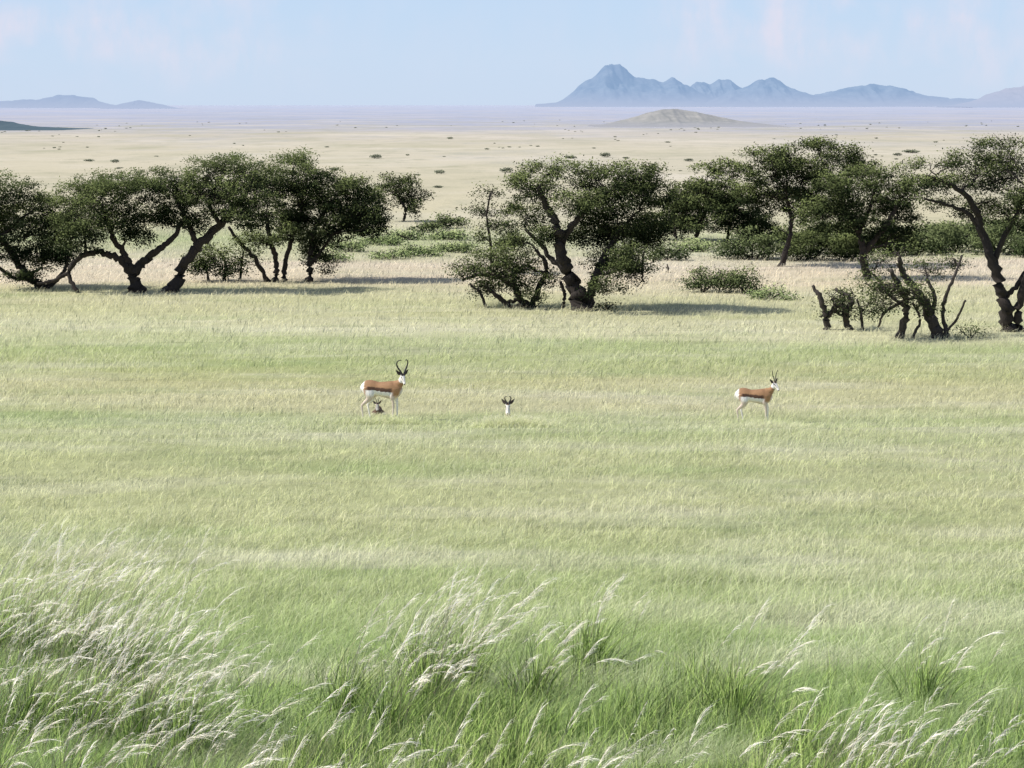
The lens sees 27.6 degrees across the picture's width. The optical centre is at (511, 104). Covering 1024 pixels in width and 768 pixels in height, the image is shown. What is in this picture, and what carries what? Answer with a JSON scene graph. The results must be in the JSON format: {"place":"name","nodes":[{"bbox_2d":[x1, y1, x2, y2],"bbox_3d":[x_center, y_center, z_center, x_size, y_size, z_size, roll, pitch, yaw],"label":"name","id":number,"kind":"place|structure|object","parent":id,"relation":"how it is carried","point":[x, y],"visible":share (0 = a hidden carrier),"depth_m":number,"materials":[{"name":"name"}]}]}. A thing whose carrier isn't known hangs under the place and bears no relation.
{"place":"outdoors","nodes":[
{"label":"outdoors","id":0,"kind":"place"},
{"bbox_2d":[0,121,92,130],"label":"ridge","id":1,"kind":"structure","parent":0,"point":[8,126],"depth_m":511.44,"materials":[{"name":"grey stone"}]},
{"bbox_2d":[0,95,113,107],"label":"hill","id":2,"kind":"structure","parent":0,"point":[65,101],"depth_m":3533.12,"materials":[{"name":"blue stone"}]},
{"bbox_2d":[100,100,185,108],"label":"hill","id":3,"kind":"structure","parent":0,"point":[139,104],"depth_m":2957.21,"materials":[{"name":"blue stone"}]},
{"bbox_2d":[0,105,1023,767],"bbox_3d":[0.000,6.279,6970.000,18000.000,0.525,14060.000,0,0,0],"label":"ground","id":4,"kind":"structure","parent":0,"point":[486,143],"depth_m":45.56,"materials":[{"name":"beige soil"}]},
{"bbox_2d":[0,543,78,667],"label":"plumed grass tussock","id":5,"kind":"object","parent":4,"relation":"on","point":[28,607],"visible":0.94,"depth_m":22.90,"materials":[{"name":"plant"}]},
{"bbox_2d":[0,168,88,289],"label":"acacia tree","id":6,"kind":"object","parent":4,"relation":"on","point":[17,224],"visible":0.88,"depth_m":69.95,"materials":[{"name":"green plant"}]},
{"bbox_2d":[0,564,106,733],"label":"plumed grass tussock","id":7,"kind":"object","parent":4,"relation":"on","point":[56,625],"visible":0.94,"depth_m":20.50,"materials":[{"name":"plant"}]},
{"bbox_2d":[0,524,118,654],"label":"plumed grass tussock","id":8,"kind":"object","parent":4,"relation":"on","point":[3,640],"visible":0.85,"depth_m":23.68,"materials":[{"name":"plant"}]},
{"bbox_2d":[0,572,136,735],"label":"plumed grass tussock","id":9,"kind":"object","parent":4,"relation":"on","point":[29,703],"visible":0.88,"depth_m":20.61,"materials":[{"name":"plant"}]},
{"bbox_2d":[0,626,149,767],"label":"plumed grass tussock","id":10,"kind":"object","parent":4,"relation":"on","point":[36,727],"visible":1,"depth_m":18.19,"materials":[{"name":"plant"}]},
{"bbox_2d":[0,518,157,667],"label":"plumed grass tussock","id":11,"kind":"object","parent":4,"relation":"on","point":[36,634],"visible":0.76,"depth_m":23.23,"materials":[{"name":"plant"}]},
{"bbox_2d":[1,628,212,767],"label":"plumed grass tussock","id":12,"kind":"object","parent":4,"relation":"on","point":[87,727],"visible":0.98,"depth_m":18.05,"materials":[{"name":"plant"}]},
{"bbox_2d":[35,163,184,292],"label":"acacia tree","id":13,"kind":"object","parent":4,"relation":"on","point":[79,226],"visible":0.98,"depth_m":68.60,"materials":[{"name":"green plant"}]},
{"bbox_2d":[13,574,224,746],"bbox_3d":[-3.768,5.429,20.203,2.432,1.561,2.196,0,0,27],"label":"plumed grass tussock","id":14,"kind":"object","parent":4,"relation":"on","point":[90,707],"visible":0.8,"depth_m":20.41,"materials":[{"name":"plant"}]},
{"bbox_2d":[3,525,237,672],"bbox_3d":[-4.260,5.400,23.137,2.369,1.620,2.218,0,0,-37],"label":"plumed grass tussock","id":15,"kind":"object","parent":4,"relation":"on","point":[92,625],"visible":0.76,"depth_m":23.06,"materials":[{"name":"plant"}]},
{"bbox_2d":[31,581,263,753],"bbox_3d":[-3.416,5.419,19.929,2.154,1.582,2.198,0,0,0],"label":"plumed grass tussock","id":16,"kind":"object","parent":4,"relation":"on","point":[139,715],"visible":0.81,"depth_m":20.21,"materials":[{"name":"plant"}]},
{"bbox_2d":[57,528,248,689],"bbox_3d":[-3.929,5.380,22.127,2.070,1.659,1.957,0,0,0],"label":"plumed grass tussock","id":17,"kind":"object","parent":4,"relation":"on","point":[135,663],"visible":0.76,"depth_m":22.25,"materials":[{"name":"plant"}]},
{"bbox_2d":[85,643,294,767],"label":"plumed grass tussock","id":18,"kind":"object","parent":4,"relation":"on","point":[182,747],"visible":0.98,"depth_m":17.92,"materials":[{"name":"plant"}]},
{"bbox_2d":[83,584,321,763],"bbox_3d":[-3.020,5.409,19.905,2.413,1.603,2.076,0,0,0],"label":"plumed grass tussock","id":19,"kind":"object","parent":4,"relation":"on","point":[191,727],"visible":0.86,"depth_m":19.89,"materials":[{"name":"plant"}]},
{"bbox_2d":[146,150,290,292],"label":"acacia tree","id":20,"kind":"object","parent":4,"relation":"on","point":[239,209],"visible":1,"depth_m":68.73,"materials":[{"name":"green plant"}]},
{"bbox_2d":[169,240,270,280],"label":"bush","id":21,"kind":"object","parent":4,"relation":"on","point":[203,263],"visible":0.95,"depth_m":72.89,"materials":[{"name":"green plant"}]},
{"bbox_2d":[135,667,357,767],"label":"plumed grass tussock","id":22,"kind":"object","parent":4,"relation":"on","point":[258,754],"visible":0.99,"depth_m":17.75,"materials":[{"name":"plant"}]},
{"bbox_2d":[222,147,371,281],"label":"acacia tree","id":23,"kind":"object","parent":4,"relation":"on","point":[288,219],"visible":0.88,"depth_m":72.67,"materials":[{"name":"green plant"}]},
{"bbox_2d":[197,681,420,767],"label":"plumed grass tussock","id":24,"kind":"object","parent":4,"relation":"on","point":[298,748],"visible":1,"depth_m":17.80,"materials":[{"name":"plant"}]},
{"bbox_2d":[319,246,353,261],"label":"bush","id":25,"kind":"object","parent":4,"relation":"on","point":[340,257],"visible":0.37,"depth_m":82.06,"materials":[{"name":"green plant"}]},
{"bbox_2d":[290,171,396,281],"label":"acacia tree","id":26,"kind":"object","parent":4,"relation":"on","point":[362,218],"visible":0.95,"depth_m":72.84,"materials":[{"name":"green plant"}]},
{"bbox_2d":[328,236,372,251],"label":"bush","id":27,"kind":"object","parent":4,"relation":"on","point":[359,245],"visible":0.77,"depth_m":87.72,"materials":[{"name":"green plant"}]},
{"bbox_2d":[255,588,479,730],"bbox_3d":[-1.523,5.500,20.872,2.134,1.419,1.838,0,0,23],"label":"plumed grass tussock","id":28,"kind":"object","parent":4,"relation":"on","point":[350,701],"visible":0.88,"depth_m":20.85,"materials":[{"name":"plant"}]},
{"bbox_2d":[353,226,394,234],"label":"bush","id":29,"kind":"object","parent":4,"relation":"on","point":[372,232],"visible":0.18,"depth_m":98.80,"materials":[{"name":"green plant"}]},
{"bbox_2d":[369,154,381,158],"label":"shrub","id":30,"kind":"object","parent":4,"relation":"on","point":[375,155],"visible":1,"depth_m":238.36,"materials":[{"name":"green plant"}]},
{"bbox_2d":[372,397,384,414],"bbox_3d":[-2.699,6.107,42.011,0.290,0.491,0.617,0,0,0],"label":"springbok","id":31,"kind":"object","parent":4,"relation":"on","point":[378,409],"visible":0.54,"depth_m":41.77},
{"bbox_2d":[354,230,408,245],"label":"bush","id":32,"kind":"object","parent":4,"relation":"on","point":[389,239],"visible":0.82,"depth_m":91.82,"materials":[{"name":"green plant"}]},
{"bbox_2d":[360,359,407,418],"bbox_3d":[-2.521,5.611,41.053,0.962,1.206,0.292,0,0,9],"label":"springbok","id":33,"kind":"object","parent":4,"relation":"on","point":[372,390],"visible":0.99,"depth_m":40.96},
{"bbox_2d":[365,247,416,259],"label":"bush","id":34,"kind":"object","parent":4,"relation":"on","point":[388,255],"visible":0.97,"depth_m":83.50,"materials":[{"name":"green plant"}]},
{"bbox_2d":[320,710,481,767],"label":"plumed grass tussock","id":35,"kind":"object","parent":4,"relation":"on","point":[394,758],"visible":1,"depth_m":17.80,"materials":[{"name":"plant"}]},
{"bbox_2d":[372,171,439,220],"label":"acacia tree","id":36,"kind":"object","parent":4,"relation":"on","point":[398,191],"visible":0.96,"depth_m":110.38,"materials":[{"name":"green plant"}]},
{"bbox_2d":[388,228,428,240],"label":"bush","id":37,"kind":"object","parent":4,"relation":"on","point":[406,235],"visible":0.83,"depth_m":95.42,"materials":[{"name":"green plant"}]},
{"bbox_2d":[387,239,449,257],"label":"bush","id":38,"kind":"object","parent":4,"relation":"on","point":[422,252],"visible":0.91,"depth_m":85.08,"materials":[{"name":"green plant"}]},
{"bbox_2d":[407,219,444,232],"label":"bush","id":39,"kind":"object","parent":4,"relation":"on","point":[426,225],"visible":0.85,"depth_m":100.91,"materials":[{"name":"green plant"}]},
{"bbox_2d":[328,588,563,742],"bbox_3d":[-0.941,5.488,20.410,2.380,1.444,2.365,0,0,29],"label":"plumed grass tussock","id":40,"kind":"object","parent":4,"relation":"on","point":[397,715],"visible":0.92,"depth_m":20.43,"materials":[{"name":"plant"}]},
{"bbox_2d":[419,211,472,228],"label":"bush","id":41,"kind":"object","parent":4,"relation":"on","point":[445,221],"visible":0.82,"depth_m":104.26,"materials":[{"name":"green plant"}]},
{"bbox_2d":[420,226,473,240],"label":"bush","id":42,"kind":"object","parent":4,"relation":"on","point":[434,235],"visible":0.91,"depth_m":95.25,"materials":[{"name":"green plant"}]},
{"bbox_2d":[339,569,564,715],"bbox_3d":[-0.627,5.521,21.398,1.997,1.378,1.914,0,0,-42],"label":"plumed grass tussock","id":43,"kind":"object","parent":4,"relation":"on","point":[440,677],"visible":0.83,"depth_m":21.35,"materials":[{"name":"plant"}]},
{"bbox_2d":[349,576,556,693],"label":"plumed grass tussock","id":44,"kind":"object","parent":4,"relation":"on","point":[426,661],"visible":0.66,"depth_m":22.28,"materials":[{"name":"plant"}]},
{"bbox_2d":[428,238,483,252],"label":"bush","id":45,"kind":"object","parent":4,"relation":"on","point":[461,246],"visible":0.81,"depth_m":87.28,"materials":[{"name":"green plant"}]},
{"bbox_2d":[393,720,558,767],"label":"plumed grass tussock","id":46,"kind":"object","parent":4,"relation":"on","point":[458,756],"visible":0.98,"depth_m":17.77,"materials":[{"name":"plant"}]},
{"bbox_2d":[400,560,568,687],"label":"plumed grass tussock","id":47,"kind":"object","parent":4,"relation":"on","point":[474,660],"visible":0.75,"depth_m":22.23,"materials":[{"name":"plant"}]},
{"bbox_2d":[453,180,530,273],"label":"thorn tree","id":48,"kind":"object","parent":4,"relation":"on","point":[490,224],"visible":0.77,"depth_m":76.33,"materials":[{"name":"green plant"}]},
{"bbox_2d":[442,231,566,309],"bbox_3d":[-0.191,5.068,63.827,4.055,2.605,3.070,0,0,0],"label":"acacia tree","id":49,"kind":"object","parent":4,"relation":"on","point":[511,271],"visible":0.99,"depth_m":63.65,"materials":[{"name":"green plant"}]},
{"bbox_2d":[499,167,513,172],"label":"shrub","id":50,"kind":"object","parent":4,"relation":"on","point":[505,169],"visible":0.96,"depth_m":189.60,"materials":[{"name":"green plant"}]},
{"bbox_2d":[501,396,513,417],"bbox_3d":[-0.081,6.109,40.986,0.405,0.856,0.829,0,0,0],"label":"springbok","id":51,"kind":"object","parent":4,"relation":"on","point":[504,401],"visible":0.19,"depth_m":40.64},
{"bbox_2d":[0,222,1023,767],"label":"field grass","id":52,"kind":"structure","parent":4,"relation":"on","point":[664,616],"depth_m":29.28,"materials":[{"name":"green plant"}]},
{"bbox_2d":[429,685,663,767],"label":"plumed grass tussock","id":53,"kind":"object","parent":4,"relation":"on","point":[564,747],"visible":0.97,"depth_m":17.84,"materials":[{"name":"plant"}]},
{"bbox_2d":[467,581,651,710],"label":"plumed grass tussock","id":54,"kind":"object","parent":4,"relation":"on","point":[539,674],"visible":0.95,"depth_m":21.57,"materials":[{"name":"plant"}]},
{"bbox_2d":[565,155,576,158],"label":"shrub","id":55,"kind":"object","parent":4,"relation":"on","point":[570,156],"visible":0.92,"depth_m":238.29,"materials":[{"name":"green plant"}]},
{"bbox_2d":[496,152,688,311],"bbox_3d":[2.407,4.033,62.918,5.831,5.320,4.492,0,0,0],"label":"acacia tree","id":56,"kind":"object","parent":4,"relation":"on","point":[642,233],"visible":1,"depth_m":62.65,"materials":[{"name":"green plant"}]},
{"bbox_2d":[496,697,705,767],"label":"plumed grass tussock","id":57,"kind":"object","parent":4,"relation":"on","point":[622,758],"visible":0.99,"depth_m":17.69,"materials":[{"name":"plant"}]},
{"bbox_2d":[593,297,622,310],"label":"bush","id":58,"kind":"object","parent":4,"relation":"on","point":[606,307],"visible":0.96,"depth_m":62.91,"materials":[{"name":"green plant"}]},
{"bbox_2d":[529,574,697,678],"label":"plumed grass tussock","id":59,"kind":"object","parent":4,"relation":"on","point":[587,643],"visible":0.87,"depth_m":22.80,"materials":[{"name":"plant"}]},
{"bbox_2d":[634,240,663,280],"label":"sapling","id":60,"kind":"object","parent":4,"relation":"on","point":[642,279],"visible":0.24,"depth_m":72.80,"materials":[{"name":"green plant"}]},
{"bbox_2d":[645,240,693,260],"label":"bush","id":61,"kind":"object","parent":4,"relation":"on","point":[668,252],"visible":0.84,"depth_m":82.87,"materials":[{"name":"green plant"}]},
{"bbox_2d":[546,724,798,767],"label":"plumed grass tussock","id":62,"kind":"object","parent":4,"relation":"on","point":[678,754],"visible":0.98,"depth_m":17.50,"materials":[{"name":"plant"}]},
{"bbox_2d":[668,235,719,252],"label":"bush","id":63,"kind":"object","parent":4,"relation":"on","point":[707,244],"visible":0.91,"depth_m":87.71,"materials":[{"name":"green plant"}]},
{"bbox_2d":[673,265,735,293],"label":"bush","id":64,"kind":"object","parent":4,"relation":"on","point":[700,277],"visible":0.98,"depth_m":68.86,"materials":[{"name":"green plant"}]},
{"bbox_2d":[652,156,780,240],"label":"acacia tree","id":65,"kind":"object","parent":4,"relation":"on","point":[719,207],"visible":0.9,"depth_m":93.95,"materials":[{"name":"green plant"}]},
{"bbox_2d":[709,261,773,293],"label":"bush","id":66,"kind":"object","parent":4,"relation":"on","point":[738,279],"visible":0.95,"depth_m":68.47,"materials":[{"name":"green plant"}]},
{"bbox_2d":[709,224,783,260],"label":"bush","id":67,"kind":"object","parent":4,"relation":"on","point":[765,242],"visible":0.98,"depth_m":83.34,"materials":[{"name":"green plant"}]},
{"bbox_2d":[641,593,867,729],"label":"plumed grass tussock","id":68,"kind":"object","parent":4,"relation":"on","point":[742,697],"visible":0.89,"depth_m":20.89,"materials":[{"name":"plant"}]},
{"bbox_2d":[734,370,778,421],"bbox_3d":[4.777,5.693,40.693,0.872,1.034,0.251,0,0,7],"label":"springbok","id":69,"kind":"object","parent":4,"relation":"on","point":[744,396],"visible":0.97,"depth_m":40.62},
{"bbox_2d":[721,222,794,240],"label":"bush","id":70,"kind":"object","parent":4,"relation":"on","point":[767,231],"visible":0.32,"depth_m":94.51,"materials":[{"name":"green plant"}]},
{"bbox_2d":[646,688,879,767],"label":"plumed grass tussock","id":71,"kind":"object","parent":4,"relation":"on","point":[762,752],"visible":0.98,"depth_m":17.97,"materials":[{"name":"plant"}]},
{"bbox_2d":[736,282,803,300],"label":"bush","id":72,"kind":"object","parent":4,"relation":"on","point":[759,293],"visible":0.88,"depth_m":66.28,"materials":[{"name":"green plant"}]},
{"bbox_2d":[769,220,834,243],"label":"bush","id":73,"kind":"object","parent":4,"relation":"on","point":[781,234],"visible":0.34,"depth_m":91.78,"materials":[{"name":"green plant"}]},
{"bbox_2d":[725,134,884,266],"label":"acacia tree","id":74,"kind":"object","parent":4,"relation":"on","point":[772,162],"visible":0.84,"depth_m":79.41,"materials":[{"name":"green plant"}]},
{"bbox_2d":[709,671,904,767],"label":"plumed grass tussock","id":75,"kind":"object","parent":4,"relation":"on","point":[849,746],"visible":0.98,"depth_m":17.94,"materials":[{"name":"plant"}]},
{"bbox_2d":[773,228,850,261],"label":"bush","id":76,"kind":"object","parent":4,"relation":"on","point":[798,249],"visible":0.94,"depth_m":82.77,"materials":[{"name":"green plant"}]},
{"bbox_2d":[813,220,868,242],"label":"bush","id":77,"kind":"object","parent":4,"relation":"on","point":[837,234],"visible":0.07,"depth_m":92.61,"materials":[{"name":"green plant"}]},
{"bbox_2d":[806,284,882,329],"bbox_3d":[9.216,5.601,57.516,2.246,1.452,1.835,0,0,0],"label":"thorn tree","id":78,"kind":"object","parent":4,"relation":"on","point":[838,306],"visible":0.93,"depth_m":57.33,"materials":[{"name":"green plant"}]},
{"bbox_2d":[822,231,880,261],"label":"bush","id":79,"kind":"object","parent":4,"relation":"on","point":[836,249],"visible":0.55,"depth_m":82.62,"materials":[{"name":"green plant"}]},
{"bbox_2d":[782,160,940,279],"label":"acacia tree","id":80,"kind":"object","parent":4,"relation":"on","point":[854,220],"visible":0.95,"depth_m":73.70,"materials":[{"name":"green plant"}]},
{"bbox_2d":[758,688,1004,767],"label":"plumed grass tussock","id":81,"kind":"object","parent":4,"relation":"on","point":[935,735],"visible":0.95,"depth_m":17.90,"materials":[{"name":"plant"}]},
{"bbox_2d":[867,226,923,255],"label":"bush","id":82,"kind":"object","parent":4,"relation":"on","point":[896,246],"visible":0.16,"depth_m":85.29,"materials":[{"name":"green plant"}]},
{"bbox_2d":[842,237,974,338],"bbox_3d":[10.363,4.947,55.456,4.172,3.014,2.864,0,0,-38],"label":"thorn tree","id":83,"kind":"object","parent":4,"relation":"on","point":[928,312],"visible":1,"depth_m":55.23,"materials":[{"name":"green plant"}]},
{"bbox_2d":[902,149,919,152],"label":"shrub","id":84,"kind":"object","parent":4,"relation":"on","point":[913,151],"visible":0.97,"depth_m":265.49,"materials":[{"name":"green plant"}]},
{"bbox_2d":[901,230,954,255],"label":"bush","id":85,"kind":"object","parent":4,"relation":"on","point":[935,244],"visible":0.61,"depth_m":85.59,"materials":[{"name":"green plant"}]},
{"bbox_2d":[837,601,1021,716],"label":"plumed grass tussock","id":86,"kind":"object","parent":4,"relation":"on","point":[923,683],"visible":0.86,"depth_m":21.36,"materials":[{"name":"plant"}]},
{"bbox_2d":[903,219,971,238],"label":"bush","id":87,"kind":"object","parent":4,"relation":"on","point":[926,228],"visible":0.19,"depth_m":95.29,"materials":[{"name":"green plant"}]},
{"bbox_2d":[923,218,982,253],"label":"bush","id":88,"kind":"object","parent":4,"relation":"on","point":[942,230],"visible":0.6,"depth_m":87.42,"materials":[{"name":"green plant"}]},
{"bbox_2d":[884,685,1023,767],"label":"plumed grass tussock","id":89,"kind":"object","parent":4,"relation":"on","point":[947,742],"visible":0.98,"depth_m":17.52,"materials":[{"name":"plant"}]},
{"bbox_2d":[897,132,1023,331],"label":"acacia tree","id":90,"kind":"object","parent":4,"relation":"on","point":[1003,294],"visible":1,"depth_m":56.93,"materials":[{"name":"green plant"}]},
{"bbox_2d":[920,699,1023,767],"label":"plumed grass tussock","id":91,"kind":"object","parent":4,"relation":"on","point":[982,748],"visible":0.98,"depth_m":17.83,"materials":[{"name":"plant"}]},
{"bbox_2d":[948,316,999,339],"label":"bush","id":92,"kind":"object","parent":4,"relation":"on","point":[968,330],"visible":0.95,"depth_m":55.23,"materials":[{"name":"green plant"}]},
{"bbox_2d":[946,215,1015,236],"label":"bush","id":93,"kind":"object","parent":4,"relation":"on","point":[968,226],"visible":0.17,"depth_m":96.82,"materials":[{"name":"green plant"}]},
{"bbox_2d":[962,222,1023,254],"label":"bush","id":94,"kind":"object","parent":4,"relation":"on","point":[994,232],"visible":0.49,"depth_m":85.91,"materials":[{"name":"green plant"}]},
{"bbox_2d":[996,214,1023,236],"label":"bush","id":95,"kind":"object","parent":4,"relation":"on","point":[1016,224],"visible":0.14,"depth_m":97.72,"materials":[{"name":"green plant"}]},
{"bbox_2d":[1005,232,1023,257],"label":"bush","id":96,"kind":"object","parent":4,"relation":"on","point":[1019,244],"visible":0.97,"depth_m":84.46,"materials":[{"name":"green plant"}]},
{"bbox_2d":[0,616,1023,767],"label":"lush grass","id":97,"kind":"structure","parent":0,"point":[512,747],"depth_m":20.10,"materials":[{"name":"green plant"}]},
{"bbox_2d":[0,0,1023,104],"label":"sky","id":98,"kind":"structure","parent":0,"point":[115,52],"materials":[{"name":"blue"}]},
{"bbox_2d":[535,64,712,106],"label":"mountain","id":99,"kind":"structure","parent":0,"point":[612,85],"depth_m":5073.22,"materials":[{"name":"blue stone"}]},
{"bbox_2d":[587,109,787,126],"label":"hill","id":100,"kind":"structure","parent":0,"point":[671,118],"depth_m":583.81,"materials":[{"name":"beige stone"}]},
{"bbox_2d":[690,79,740,98],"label":"mountain","id":101,"kind":"structure","parent":0,"point":[716,88],"depth_m":5375.18,"materials":[{"name":"blue stone"}]},
{"bbox_2d":[705,77,871,106],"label":"mountain","id":102,"kind":"structure","parent":0,"point":[772,92],"depth_m":4886.29,"materials":[{"name":"blue stone"}]},
{"bbox_2d":[815,84,975,106],"bbox_3d":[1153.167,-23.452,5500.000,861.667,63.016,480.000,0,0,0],"label":"mountain","id":103,"kind":"structure","parent":0,"point":[874,95],"depth_m":5402.86,"materials":[{"name":"blue stone"}]},
{"bbox_2d":[941,86,1023,107],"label":"hill","id":104,"kind":"structure","parent":0,"point":[1013,97],"depth_m":4112.19,"materials":[{"name":"blue stone"}]}
]}

